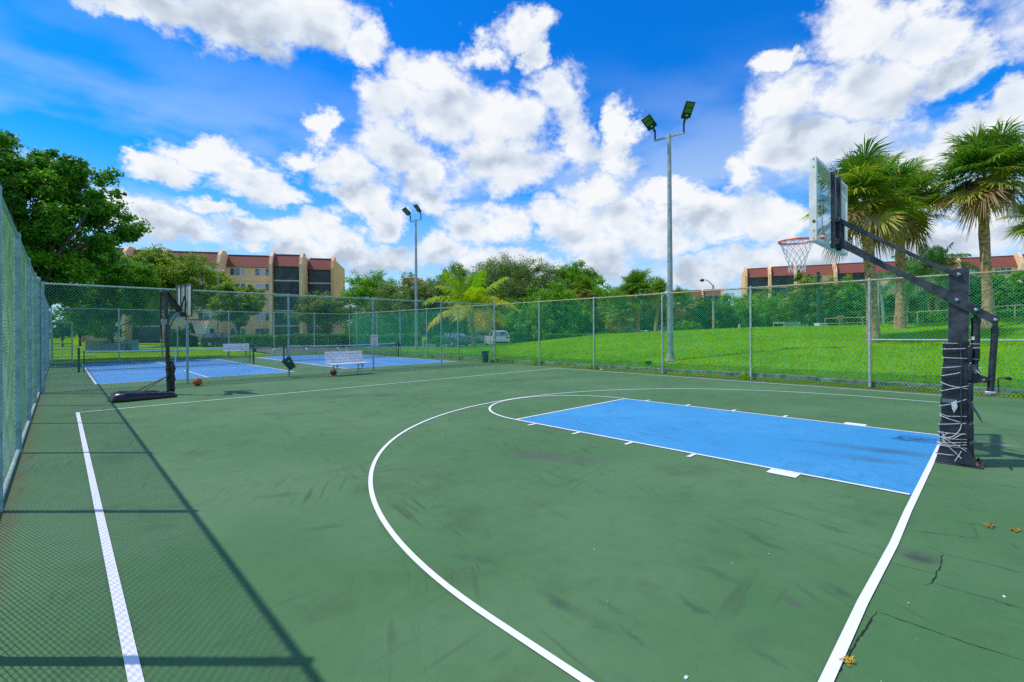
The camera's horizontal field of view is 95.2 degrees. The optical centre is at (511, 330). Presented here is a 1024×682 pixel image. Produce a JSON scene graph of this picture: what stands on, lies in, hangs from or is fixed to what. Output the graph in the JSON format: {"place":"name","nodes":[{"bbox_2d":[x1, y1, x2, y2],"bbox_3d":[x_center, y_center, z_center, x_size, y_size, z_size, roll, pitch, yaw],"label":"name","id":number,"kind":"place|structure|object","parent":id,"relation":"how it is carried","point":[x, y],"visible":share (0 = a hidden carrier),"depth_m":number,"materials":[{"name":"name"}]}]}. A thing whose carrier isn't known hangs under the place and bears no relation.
{"place":"outdoors","nodes":[
{"label":"outdoors","id":0,"kind":"place"},
{"bbox_2d":[53,348,421,363],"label":"grass","id":1,"kind":"structure","parent":0,"point":[107,360],"depth_m":30.50,"materials":[{"name":"plant"}]},
{"bbox_2d":[402,277,425,334],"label":"apartment building","id":2,"kind":"structure","parent":0,"point":[420,278],"depth_m":160.15,"materials":[{"name":"orange paint"}]},
{"bbox_2d":[0,0,1023,334],"label":"sky","id":3,"kind":"structure","parent":0,"point":[235,127],"materials":[{"name":"blue"}]},
{"bbox_2d":[2,316,1023,448],"bbox_3d":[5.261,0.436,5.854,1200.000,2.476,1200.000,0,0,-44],"label":"ground","id":4,"kind":"structure","parent":0,"point":[251,352],"depth_m":19.47,"materials":[{"name":"plant"}]},
{"bbox_2d":[53,320,70,345],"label":"tree","id":5,"kind":"object","parent":4,"relation":"on","point":[61,332],"visible":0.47,"depth_m":57.95,"materials":[{"name":"green plant"}]},
{"bbox_2d":[52,322,72,360],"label":"metal gate","id":6,"kind":"structure","parent":4,"relation":"on","point":[63,341],"depth_m":27.45,"materials":[{"name":"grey metal"}]},
{"bbox_2d":[0,128,154,310],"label":"tree","id":7,"kind":"object","parent":4,"relation":"on","point":[47,230],"visible":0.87,"depth_m":27.41,"materials":[{"name":"green plant"}]},
{"bbox_2d":[58,306,97,345],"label":"tree","id":8,"kind":"object","parent":4,"relation":"on","point":[81,334],"visible":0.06,"depth_m":61.15,"materials":[{"name":"green plant"}]},
{"bbox_2d":[85,340,110,350],"bbox_3d":[-38.449,1.401,43.610,1.704,0.915,1.296,0,0,0],"label":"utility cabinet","id":9,"kind":"object","parent":4,"relation":"on","point":[94,344],"visible":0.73,"depth_m":42.99,"materials":[{"name":"metal"}]},
{"bbox_2d":[86,342,100,349],"bbox_3d":[-38.449,1.417,42.998,1.351,0.662,0.020,0,0,0],"label":"cabinet door","id":10,"kind":"structure","parent":9,"relation":"in","point":[93,343],"depth_m":42.99,"materials":[{"name":"metal"}]},
{"bbox_2d":[57,246,163,343],"bbox_3d":[-37.841,-3.304,44.034,8.852,10.578,7.700,0,0,-3],"label":"tree","id":11,"kind":"object","parent":4,"relation":"on","point":[125,272],"visible":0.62,"depth_m":42.92,"materials":[{"name":"green plant"}]},
{"bbox_2d":[102,343,125,350],"bbox_3d":[-36.414,1.522,42.825,1.209,0.651,1.296,0,0,0],"label":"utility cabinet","id":12,"kind":"object","parent":4,"relation":"on","point":[114,345],"visible":0.48,"depth_m":42.23,"materials":[{"name":"metal"}]},
{"bbox_2d":[123,340,138,349],"bbox_3d":[-35.972,1.356,44.172,0.940,0.977,0.864,0,0,0],"label":"utility cabinet","id":13,"kind":"object","parent":4,"relation":"on","point":[133,346],"visible":0.53,"depth_m":43.80,"materials":[{"name":"metal"}]},
{"bbox_2d":[117,241,236,345],"bbox_3d":[-43.992,-4.504,60.643,14.525,13.264,13.768,0,0,-44],"label":"tree","id":14,"kind":"object","parent":4,"relation":"on","point":[180,272],"visible":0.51,"depth_m":58.85,"materials":[{"name":"green plant"}]},
{"bbox_2d":[169,334,198,346],"bbox_3d":[-39.061,1.231,55.480,3.860,1.616,1.620,0,0,17],"label":"hedge","id":15,"kind":"object","parent":4,"relation":"on","point":[182,343],"visible":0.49,"depth_m":55.00,"materials":[{"name":"green plant"}]},
{"bbox_2d":[171,322,196,342],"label":"tree","id":16,"kind":"object","parent":4,"relation":"on","point":[183,331],"visible":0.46,"depth_m":54.58,"materials":[{"name":"green plant"}]},
{"bbox_2d":[78,246,344,341],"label":"apartment building","id":17,"kind":"structure","parent":4,"relation":"on","point":[275,273],"depth_m":84.62,"materials":[{"name":"orange paint"}]},
{"bbox_2d":[198,312,214,320],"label":"window","id":18,"kind":"structure","parent":17,"relation":"in","point":[206,314],"depth_m":81.24,"materials":[{"name":"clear glass"}]},
{"bbox_2d":[230,268,245,275],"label":"window","id":19,"kind":"structure","parent":17,"relation":"in","point":[233,271],"depth_m":84.50,"materials":[{"name":"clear glass"}]},
{"bbox_2d":[254,268,268,275],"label":"window","id":20,"kind":"structure","parent":17,"relation":"in","point":[258,271],"depth_m":85.35,"materials":[{"name":"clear glass"}]},
{"bbox_2d":[255,313,268,320],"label":"window","id":21,"kind":"structure","parent":17,"relation":"in","point":[265,317],"depth_m":85.37,"materials":[{"name":"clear glass"}]},
{"bbox_2d":[255,283,268,290],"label":"window","id":22,"kind":"structure","parent":17,"relation":"in","point":[257,285],"depth_m":85.39,"materials":[{"name":"clear glass"}]},
{"bbox_2d":[200,332,231,346],"bbox_3d":[-33.856,1.051,54.994,4.505,1.667,2.100,0,0,-30],"label":"parked car","id":23,"kind":"object","parent":4,"relation":"on","point":[212,339],"visible":0.42,"depth_m":53.84,"materials":[{"name":"grey paint"}]},
{"bbox_2d":[201,281,267,334],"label":"tree","id":24,"kind":"object","parent":4,"relation":"on","point":[226,286],"visible":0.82,"depth_m":55.96,"materials":[{"name":"green plant"}]},
{"bbox_2d":[231,335,249,346],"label":"hedge","id":25,"kind":"object","parent":4,"relation":"on","point":[235,338],"visible":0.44,"depth_m":52.15,"materials":[{"name":"green plant"}]},
{"bbox_2d":[244,333,292,347],"bbox_3d":[-26.029,1.175,50.267,5.822,1.738,1.644,0,0,16],"label":"hedge","id":26,"kind":"object","parent":4,"relation":"on","point":[285,340],"visible":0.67,"depth_m":49.72,"materials":[{"name":"green plant"}]},
{"bbox_2d":[291,333,348,347],"bbox_3d":[-19.986,1.067,48.746,6.234,1.773,1.636,0,0,14],"label":"hedge","id":27,"kind":"object","parent":4,"relation":"on","point":[335,338],"visible":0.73,"depth_m":48.18,"materials":[{"name":"green plant"}]},
{"bbox_2d":[284,290,359,333],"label":"tree","id":28,"kind":"object","parent":4,"relation":"on","point":[324,322],"visible":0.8,"depth_m":59.55,"materials":[{"name":"green plant"}]},
{"bbox_2d":[2,305,735,337],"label":"distant woods","id":29,"kind":"object","parent":4,"relation":"on","point":[61,315],"depth_m":130.78,"materials":[{"name":"green plant"}]},
{"bbox_2d":[337,268,401,312],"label":"tree","id":30,"kind":"object","parent":4,"relation":"on","point":[361,290],"visible":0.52,"depth_m":78.45,"materials":[{"name":"green plant"}]},
{"bbox_2d":[248,342,496,353],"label":"parking lot","id":31,"kind":"structure","parent":4,"relation":"on","point":[294,349],"depth_m":43.57,"materials":[{"name":"asphalt"}]},
{"bbox_2d":[440,333,470,346],"bbox_3d":[-6.167,0.957,48.992,2.060,1.427,4.620,0,0,-35],"label":"parked car","id":32,"kind":"object","parent":31,"relation":"on","point":[455,340],"visible":0.34,"depth_m":47.45,"materials":[{"name":"teal paint"}]},
{"bbox_2d":[484,330,509,344],"bbox_3d":[-1.649,0.811,49.988,2.100,1.667,4.505,0,0,-14],"label":"parked car","id":33,"kind":"object","parent":31,"relation":"on","point":[508,337],"visible":0.37,"depth_m":48.03,"materials":[{"name":"white paint"}]},
{"bbox_2d":[336,304,414,334],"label":"tree","id":34,"kind":"object","parent":4,"relation":"on","point":[367,327],"visible":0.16,"depth_m":73.44,"materials":[{"name":"green plant"}]},
{"bbox_2d":[350,333,421,346],"bbox_3d":[-13.799,1.082,50.511,8.307,1.670,1.610,0,0,-7],"label":"hedge","id":35,"kind":"object","parent":4,"relation":"on","point":[369,336],"visible":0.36,"depth_m":50.09,"materials":[{"name":"green plant"}]},
{"bbox_2d":[364,281,424,334],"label":"tree","id":36,"kind":"object","parent":4,"relation":"on","point":[390,289],"visible":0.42,"depth_m":64.37,"materials":[{"name":"green plant"}]},
{"bbox_2d":[402,204,421,349],"bbox_3d":[-7.260,-3.725,34.563,1.710,10.859,0.831,0,0,38],"label":"light pole","id":37,"kind":"object","parent":4,"relation":"on","point":[406,211],"visible":0.91,"depth_m":34.58,"materials":[{"name":"metal"}]},
{"bbox_2d":[387,271,457,342],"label":"tree","id":38,"kind":"object","parent":4,"relation":"on","point":[426,293],"visible":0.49,"depth_m":62.15,"materials":[{"name":"green plant"}]},
{"bbox_2d":[410,304,469,341],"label":"tree","id":39,"kind":"object","parent":4,"relation":"on","point":[419,329],"visible":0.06,"depth_m":70.96,"materials":[{"name":"green plant"}]},
{"bbox_2d":[422,262,472,305],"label":"tree","id":40,"kind":"object","parent":4,"relation":"on","point":[441,279],"visible":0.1,"depth_m":76.58,"materials":[{"name":"green plant"}]},
{"bbox_2d":[422,270,517,345],"bbox_3d":[-3.440,-1.735,36.505,7.536,6.144,7.281,0,0,-44],"label":"coconut palm","id":41,"kind":"object","parent":4,"relation":"on","point":[471,289],"visible":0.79,"depth_m":36.02,"materials":[{"name":"green plant"}]},
{"bbox_2d":[438,280,521,342],"bbox_3d":[-3.894,-2.468,63.197,11.798,9.027,11.715,0,0,-44],"label":"tree","id":42,"kind":"object","parent":4,"relation":"on","point":[496,309],"visible":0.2,"depth_m":61.89,"materials":[{"name":"green plant"}]},
{"bbox_2d":[447,251,574,328],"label":"tree","id":43,"kind":"object","parent":4,"relation":"on","point":[517,283],"visible":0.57,"depth_m":67.87,"materials":[{"name":"green plant"}]},
{"bbox_2d":[0,353,1023,681],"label":"court","id":44,"kind":"object","parent":4,"relation":"on","point":[252,539],"visible":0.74,"depth_m":3.67,"materials":[{"name":"green paint"}]},
{"bbox_2d":[0,185,49,511],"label":"chain link fence","id":45,"kind":"object","parent":44,"relation":"on","point":[20,303],"visible":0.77,"depth_m":6.39,"materials":[{"name":"metal"}]},
{"bbox_2d":[107,283,210,402],"bbox_3d":[-9.023,0.216,12.113,1.052,2.934,2.452,0,0,11],"label":"portable basketball hoop","id":46,"kind":"object","parent":44,"relation":"on","point":[182,304],"visible":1,"depth_m":12.29,"materials":[{"name":"black plastic"}]},
{"bbox_2d":[85,359,290,383],"bbox_3d":[-15.701,1.728,21.820,6.040,0.001,13.400,0,0,-44],"label":"pickleball court","id":47,"kind":"object","parent":44,"relation":"on","point":[179,375],"visible":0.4,"depth_m":19.86,"materials":[{"name":"blue paint"}]},
{"bbox_2d":[77,344,257,371],"bbox_3d":[-15.671,1.211,21.897,6.845,1.040,0.126,0,0,-44],"label":"pickleball net","id":48,"kind":"object","parent":47,"relation":"on","point":[130,352],"visible":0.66,"depth_m":21.29,"materials":[{"name":"fabric"}]},
{"bbox_2d":[50,307,349,363],"bbox_3d":[-18.469,0.227,30.485,16.540,3.040,0.079,0,0,-44],"label":"chain link fence","id":49,"kind":"object","parent":44,"relation":"on","point":[118,356],"visible":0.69,"depth_m":28.55,"materials":[{"name":"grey metal"}]},
{"bbox_2d":[223,343,251,356],"bbox_3d":[-17.774,1.301,30.282,1.512,0.901,0.724,0,0,-44],"label":"park bench","id":50,"kind":"object","parent":44,"relation":"on","point":[236,345],"visible":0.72,"depth_m":30.39,"materials":[{"name":"metal"}]},
{"bbox_2d":[41,281,494,393],"bbox_3d":[-6.791,0.157,18.464,16.631,3.050,0.080,0,0,-44],"label":"chain link fence","id":51,"kind":"object","parent":44,"relation":"on","point":[43,353],"visible":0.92,"depth_m":15.77,"materials":[{"name":"metal"}]},
{"bbox_2d":[281,356,295,369],"bbox_3d":[-8.027,1.177,16.802,0.445,0.486,0.307,0,0,-44],"label":"trash bin","id":52,"kind":"object","parent":51,"relation":"attached to","point":[288,363],"visible":1,"depth_m":16.73,"materials":[{"name":"green plastic"}]},
{"bbox_2d":[371,335,377,345],"bbox_3d":[-5.694,0.406,19.364,0.335,0.460,0.008,0,0,-44],"label":"court sign","id":53,"kind":"object","parent":51,"relation":"attached to","point":[374,340],"visible":1,"depth_m":19.36,"materials":[{"name":"metal"}]},
{"bbox_2d":[82,354,455,383],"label":"pickleball markings","id":54,"kind":"object","parent":44,"relation":"on","point":[94,381],"visible":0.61,"depth_m":20.87,"materials":[{"name":"white paint"}]},
{"bbox_2d":[325,351,369,375],"bbox_3d":[-6.226,1.236,17.731,1.518,0.901,0.734,0,0,-44],"label":"park bench","id":55,"kind":"object","parent":44,"relation":"on","point":[332,356],"visible":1,"depth_m":17.82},
{"bbox_2d":[259,354,453,367],"bbox_3d":[-9.757,1.694,27.556,6.080,0.001,13.400,0,0,-44],"label":"pickleball court","id":56,"kind":"object","parent":44,"relation":"on","point":[308,360],"visible":0.6,"depth_m":25.67,"materials":[{"name":"blue paint"}]},
{"bbox_2d":[283,341,400,360],"bbox_3d":[-9.836,1.179,27.946,7.245,1.040,0.126,0,0,-44],"label":"pickleball net","id":57,"kind":"object","parent":56,"relation":"on","point":[311,350],"visible":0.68,"depth_m":27.63,"materials":[{"name":"fabric"}]},
{"bbox_2d":[76,368,941,681],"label":"court markings","id":58,"kind":"object","parent":44,"relation":"on","point":[136,674],"visible":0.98,"depth_m":3.16,"materials":[{"name":"white paint"}]},
{"bbox_2d":[366,353,983,394],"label":"leaf litter","id":59,"kind":"object","parent":44,"relation":"on","point":[721,377],"visible":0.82,"depth_m":15.79,"materials":[{"name":"plant"}]},
{"bbox_2d":[351,269,1023,395],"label":"chain link fence","id":60,"kind":"object","parent":44,"relation":"on","point":[870,340],"visible":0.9,"depth_m":15.50,"materials":[{"name":"metal"}]},
{"bbox_2d":[518,399,939,494],"bbox_3d":[3.313,1.621,7.879,3.660,0.001,5.630,0,0,-44],"label":"key","id":61,"kind":"object","parent":44,"relation":"on","point":[894,460],"visible":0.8,"depth_m":7.01,"materials":[{"name":"blue paint"}]},
{"bbox_2d":[839,655,855,665],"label":"weed tuft","id":62,"kind":"object","parent":44,"relation":"on","point":[847,659],"visible":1,"depth_m":2.31,"materials":[{"name":"yellow plant"}]},
{"bbox_2d":[778,156,1011,469],"bbox_3d":[4.882,-0.308,6.382,1.959,3.850,1.849,0,0,9],"label":"basketball hoop","id":63,"kind":"object","parent":44,"relation":"on","point":[960,375],"visible":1,"depth_m":5.65,"materials":[{"name":"metal"}]},
{"bbox_2d":[835,485,1021,678],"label":"court cracks","id":64,"kind":"object","parent":44,"relation":"on","point":[861,634],"visible":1,"depth_m":2.63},
{"bbox_2d":[509,331,543,342],"bbox_3d":[1.679,0.893,53.485,4.158,1.741,1.686,0,0,-15],"label":"hedge","id":65,"kind":"object","parent":4,"relation":"on","point":[520,338],"visible":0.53,"depth_m":52.83,"materials":[{"name":"green plant"}]},
{"bbox_2d":[502,280,592,340],"bbox_3d":[4.586,-1.996,56.276,10.955,7.887,10.810,0,0,-44],"label":"tree","id":66,"kind":"object","parent":4,"relation":"on","point":[556,294],"visible":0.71,"depth_m":53.84,"materials":[{"name":"green plant"}]},
{"bbox_2d":[399,351,753,379],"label":"weeds","id":67,"kind":"object","parent":4,"relation":"on","point":[745,375],"visible":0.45,"depth_m":19.96,"materials":[{"name":"green plant"}]},
{"bbox_2d":[543,332,610,339],"bbox_3d":[7.758,0.811,50.001,8.987,1.290,1.716,0,0,0],"label":"hedge","id":68,"kind":"object","parent":4,"relation":"on","point":[578,335],"visible":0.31,"depth_m":49.43,"materials":[{"name":"green plant"}]},
{"bbox_2d":[550,260,605,294],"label":"tree","id":69,"kind":"object","parent":4,"relation":"on","point":[570,275],"visible":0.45,"depth_m":77.75,"materials":[{"name":"green plant"}]},
{"bbox_2d":[570,273,597,308],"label":"tree","id":70,"kind":"object","parent":4,"relation":"on","point":[581,284],"visible":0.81,"depth_m":59.36,"materials":[{"name":"green plant"}]},
{"bbox_2d":[570,298,633,333],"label":"tree","id":71,"kind":"object","parent":4,"relation":"on","point":[600,317],"visible":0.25,"depth_m":57.90,"materials":[{"name":"green plant"}]},
{"bbox_2d":[575,284,628,323],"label":"tree","id":72,"kind":"object","parent":4,"relation":"on","point":[598,291],"visible":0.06,"depth_m":64.24,"materials":[{"name":"green plant"}]},
{"bbox_2d":[602,291,641,332],"bbox_3d":[10.320,-1.594,44.076,4.374,4.586,4.216,0,0,-2],"label":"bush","id":73,"kind":"object","parent":4,"relation":"on","point":[622,309],"visible":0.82,"depth_m":43.44,"materials":[{"name":"green plant"}]},
{"bbox_2d":[612,267,660,332],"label":"tree","id":74,"kind":"object","parent":4,"relation":"on","point":[636,281],"visible":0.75,"depth_m":46.20,"materials":[{"name":"green plant"}]},
{"bbox_2d":[626,293,685,330],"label":"tree","id":75,"kind":"object","parent":4,"relation":"on","point":[644,325],"visible":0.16,"depth_m":67.72,"materials":[{"name":"green plant"}]},
{"bbox_2d":[644,275,674,331],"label":"fan palm","id":76,"kind":"object","parent":4,"relation":"on","point":[660,286],"visible":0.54,"depth_m":51.41,"materials":[{"name":"green plant"}]},
{"bbox_2d":[641,101,695,360],"bbox_3d":[6.415,-3.868,19.043,2.099,10.263,0.808,0,0,32],"label":"light pole","id":77,"kind":"object","parent":4,"relation":"on","point":[649,122],"visible":0.93,"depth_m":19.12,"materials":[{"name":"metal"}]},
{"bbox_2d":[340,349,1023,393],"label":"kerb","id":78,"kind":"structure","parent":4,"relation":"on","point":[802,377],"depth_m":14.87,"materials":[{"name":"concrete"}]},
{"bbox_2d":[666,285,698,322],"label":"tree","id":79,"kind":"object","parent":4,"relation":"on","point":[681,298],"visible":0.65,"depth_m":53.41,"materials":[{"name":"green plant"}]},
{"bbox_2d":[673,320,701,329],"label":"shrub","id":80,"kind":"object","parent":4,"relation":"on","point":[686,324],"visible":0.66,"depth_m":43.48,"materials":[{"name":"green plant"}]},
{"bbox_2d":[664,293,736,330],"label":"tree","id":81,"kind":"object","parent":4,"relation":"on","point":[696,318],"visible":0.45,"depth_m":55.97,"materials":[{"name":"green plant"}]},
{"bbox_2d":[680,288,722,310],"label":"apartment building","id":82,"kind":"structure","parent":4,"relation":"on","point":[717,296],"depth_m":161.22,"materials":[{"name":"orange paint"}]},
{"bbox_2d":[700,279,714,328],"bbox_3d":[17.524,-2.247,41.960,1.304,4.809,0.393,0,0,5],"label":"street lamp","id":83,"kind":"object","parent":4,"relation":"on","point":[713,310],"visible":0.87,"depth_m":41.93,"materials":[{"name":"metal"}]},
{"bbox_2d":[702,293,775,329],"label":"tree","id":84,"kind":"object","parent":4,"relation":"on","point":[741,316],"visible":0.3,"depth_m":57.64,"materials":[{"name":"green plant"}]},
{"bbox_2d":[730,288,775,305],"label":"tree","id":85,"kind":"object","parent":4,"relation":"on","point":[758,294],"visible":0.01,"depth_m":71.81,"materials":[{"name":"green plant"}]},
{"bbox_2d":[752,291,806,326],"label":"tree","id":86,"kind":"object","parent":4,"relation":"on","point":[770,310],"visible":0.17,"depth_m":59.95,"materials":[{"name":"green plant"}]},
{"bbox_2d":[773,322,799,326],"bbox_3d":[19.647,-0.376,33.490,1.338,0.501,1.050,0,0,-11],"label":"metal pen","id":87,"kind":"object","parent":4,"relation":"on","point":[794,323],"visible":0.54,"depth_m":33.03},
{"bbox_2d":[777,272,844,325],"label":"tree","id":88,"kind":"object","parent":4,"relation":"on","point":[799,278],"visible":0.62,"depth_m":50.92,"materials":[{"name":"green plant"}]},
{"bbox_2d":[816,271,819,322],"bbox_3d":[24.877,-2.423,38.000,0.280,4.740,0.280,0,0,-44],"label":"utility pole","id":89,"kind":"object","parent":4,"relation":"on","point":[818,287],"visible":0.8,"depth_m":37.91,"materials":[{"name":"metal"}]},
{"bbox_2d":[825,273,861,325],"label":"tree","id":90,"kind":"object","parent":4,"relation":"on","point":[831,279],"visible":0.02,"depth_m":59.91,"materials":[{"name":"green plant"}]},
{"bbox_2d":[823,279,879,325],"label":"tree","id":91,"kind":"object","parent":4,"relation":"on","point":[846,302],"visible":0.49,"depth_m":49.03,"materials":[{"name":"green plant"}]},
{"bbox_2d":[801,133,935,342],"bbox_3d":[14.297,-3.591,19.085,4.714,8.276,4.626,0,0,8],"label":"fan palm","id":92,"kind":"object","parent":4,"relation":"on","point":[864,174],"visible":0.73,"depth_m":18.37,"materials":[{"name":"green plant"}]},
{"bbox_2d":[741,253,1023,325],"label":"apartment building","id":93,"kind":"structure","parent":4,"relation":"on","point":[769,275],"depth_m":105.29,"materials":[{"name":"pink paint"}]},
{"bbox_2d":[994,267,1011,274],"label":"window","id":94,"kind":"structure","parent":93,"relation":"in","point":[1007,268],"depth_m":94.15,"materials":[{"name":"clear glass"}]},
{"bbox_2d":[880,294,885,324],"bbox_3d":[30.128,-1.537,38.000,0.464,2.838,0.238,0,0,0],"label":"slim pole","id":95,"kind":"object","parent":4,"relation":"on","point":[883,319],"visible":0.68,"depth_m":37.93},
{"bbox_2d":[858,295,917,324],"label":"tree","id":96,"kind":"object","parent":4,"relation":"on","point":[890,306],"visible":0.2,"depth_m":45.20,"materials":[{"name":"green plant"}]},
{"bbox_2d":[876,259,929,310],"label":"feather palm","id":97,"kind":"object","parent":4,"relation":"on","point":[889,285],"visible":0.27,"depth_m":44.29,"materials":[{"name":"green plant"}]},
{"bbox_2d":[857,154,956,328],"bbox_3d":[18.674,-4.317,22.328,4.899,8.581,4.825,0,0,-6],"label":"fan palm","id":98,"kind":"object","parent":4,"relation":"on","point":[918,226],"visible":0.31,"depth_m":22.17,"materials":[{"name":"green plant"}]},
{"bbox_2d":[910,289,929,311],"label":"tree","id":99,"kind":"object","parent":4,"relation":"on","point":[917,300],"visible":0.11,"depth_m":52.88,"materials":[{"name":"green plant"}]},
{"bbox_2d":[916,297,947,313],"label":"tree","id":100,"kind":"object","parent":4,"relation":"on","point":[933,304],"visible":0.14,"depth_m":41.45,"materials":[{"name":"green plant"}]},
{"bbox_2d":[890,242,979,310],"bbox_3d":[36.092,-3.857,40.136,5.801,7.436,5.918,0,0,-44],"label":"feather palm","id":101,"kind":"object","parent":4,"relation":"on","point":[938,255],"visible":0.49,"depth_m":39.52,"materials":[{"name":"green plant"}]},
{"bbox_2d":[926,307,973,321],"bbox_3d":[32.018,-1.044,33.865,3.027,1.524,2.659,0,0,-5],"label":"shrub","id":102,"kind":"object","parent":4,"relation":"on","point":[943,317],"visible":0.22,"depth_m":34.19,"materials":[{"name":"green plant"}]},
{"bbox_2d":[906,309,1023,323],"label":"hedge","id":103,"kind":"object","parent":4,"relation":"on","point":[924,314],"visible":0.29,"depth_m":34.99,"materials":[{"name":"green plant"}]},
{"bbox_2d":[917,112,1023,328],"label":"fan palm","id":104,"kind":"object","parent":4,"relation":"on","point":[996,154],"visible":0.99,"depth_m":19.05,"materials":[{"name":"green plant"}]},
{"bbox_2d":[917,304,1023,321],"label":"hand rail","id":105,"kind":"object","parent":4,"relation":"on","point":[980,307],"visible":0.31,"depth_m":25.26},
{"bbox_2d":[969,274,1007,309],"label":"tree","id":106,"kind":"object","parent":4,"relation":"on","point":[979,292],"visible":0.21,"depth_m":39.25,"materials":[{"name":"green plant"}]},
{"bbox_2d":[994,271,1023,309],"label":"tree","id":107,"kind":"object","parent":4,"relation":"on","point":[1013,290],"visible":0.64,"depth_m":38.00,"materials":[{"name":"green plant"}]},
{"bbox_2d":[997,190,1023,255],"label":"fan palm","id":108,"kind":"object","parent":4,"relation":"on","point":[1018,229],"visible":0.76,"depth_m":22.82,"materials":[{"name":"green plant"}]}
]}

